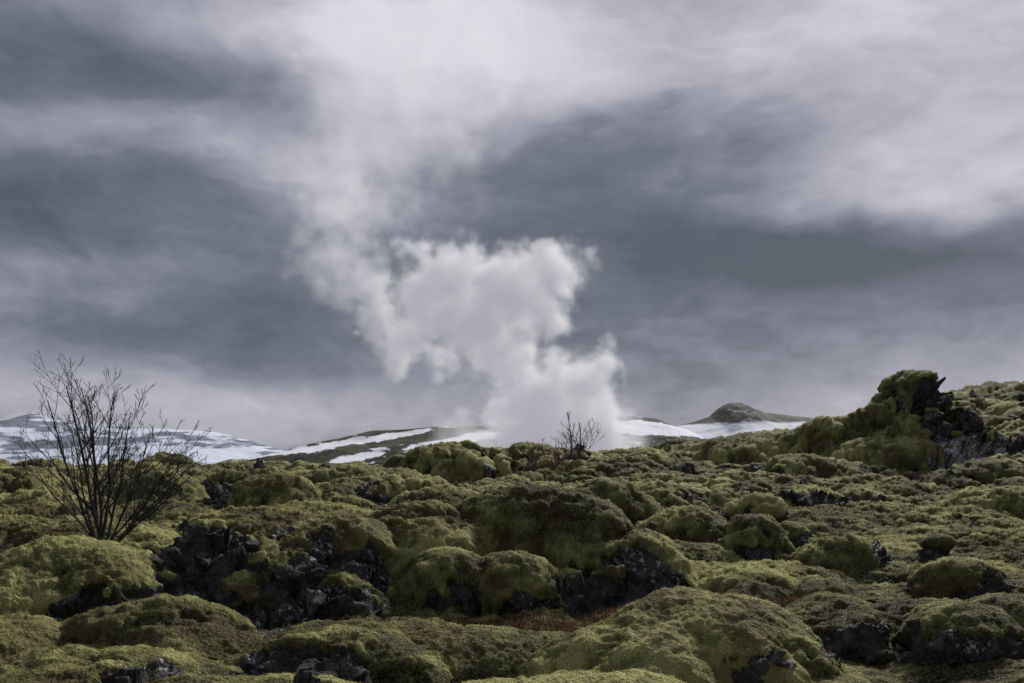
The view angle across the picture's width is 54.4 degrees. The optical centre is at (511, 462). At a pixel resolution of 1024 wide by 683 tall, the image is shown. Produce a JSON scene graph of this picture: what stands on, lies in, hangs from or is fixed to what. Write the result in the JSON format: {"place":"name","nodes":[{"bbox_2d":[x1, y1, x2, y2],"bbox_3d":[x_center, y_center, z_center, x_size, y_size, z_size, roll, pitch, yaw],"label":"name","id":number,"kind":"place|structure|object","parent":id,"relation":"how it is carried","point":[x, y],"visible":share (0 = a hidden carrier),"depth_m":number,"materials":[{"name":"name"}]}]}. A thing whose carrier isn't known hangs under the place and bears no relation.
{"place":"outdoors","nodes":[
{"label":"outdoors","id":0,"kind":"place"},
{"bbox_2d":[0,414,283,464],"bbox_3d":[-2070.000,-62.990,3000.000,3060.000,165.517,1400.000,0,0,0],"label":"snowy mountain","id":1,"kind":"structure","parent":0,"point":[215,447],"depth_m":2686.87,"materials":[{"name":"white snow"}]},
{"bbox_2d":[221,416,705,465],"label":"distant snowy hill","id":2,"kind":"structure","parent":0,"point":[374,447],"depth_m":539.94,"materials":[{"name":"white snow"}]},
{"bbox_2d":[0,369,1023,682],"bbox_3d":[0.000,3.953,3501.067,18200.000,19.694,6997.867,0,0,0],"label":"mossy lava ground","id":3,"kind":"structure","parent":0,"point":[906,437],"depth_m":10.02,"materials":[{"name":"green plant"}]},
{"bbox_2d":[10,350,211,542],"bbox_3d":[-4.598,-0.103,11.360,2.188,2.307,1.843,0,0,22],"label":"bare birch shrub","id":4,"kind":"object","parent":3,"relation":"on","point":[100,524],"visible":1,"depth_m":11.43,"materials":[{"name":"brown plant"}]},
{"bbox_2d":[520,449,547,471],"bbox_3d":[0.660,0.114,28.561,0.857,1.000,0.655,0,0,-13],"label":"red twig shrub","id":5,"kind":"object","parent":3,"relation":"on","point":[531,466],"visible":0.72,"depth_m":28.48,"materials":[{"name":"brown plant"}]},
{"bbox_2d":[535,436,568,470],"bbox_3d":[1.158,-0.215,28.454,1.038,1.100,0.754,0,0,-16],"label":"red twig shrub","id":6,"kind":"object","parent":3,"relation":"on","point":[552,468],"visible":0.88,"depth_m":28.41,"materials":[{"name":"brown plant"}]},
{"bbox_2d":[552,444,580,471],"bbox_3d":[1.491,-0.036,27.545,0.819,0.969,0.627,0,0,14],"label":"red twig shrub","id":7,"kind":"object","parent":3,"relation":"on","point":[567,465],"visible":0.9,"depth_m":27.59,"materials":[{"name":"brown plant"}]},
{"bbox_2d":[561,411,587,459],"bbox_3d":[1.835,-0.544,29.589,0.815,2.023,0.579,0,0,0],"label":"bare birch shrub","id":8,"kind":"object","parent":3,"relation":"on","point":[568,416],"visible":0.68,"depth_m":29.61,"materials":[{"name":"brown plant"}]},
{"bbox_2d":[553,418,604,459],"bbox_3d":[1.877,-0.615,28.131,1.500,1.332,0.707,0,0,25],"label":"red twig shrub","id":9,"kind":"object","parent":3,"relation":"on","point":[571,437],"visible":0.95,"depth_m":28.13,"materials":[{"name":"brown plant"}]},
{"bbox_2d":[454,593,899,682],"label":"dry grass","id":10,"kind":"structure","parent":3,"relation":"on","point":[557,622],"depth_m":9.20,"materials":[{"name":"plant"}]},
{"bbox_2d":[0,0,1023,449],"label":"sky","id":11,"kind":"structure","parent":0,"point":[297,223],"materials":[{"name":"grey"}]},
{"bbox_2d":[678,403,813,438],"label":"distant crag hill","id":12,"kind":"structure","parent":0,"point":[728,419],"depth_m":842.63,"materials":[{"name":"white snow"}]}
]}

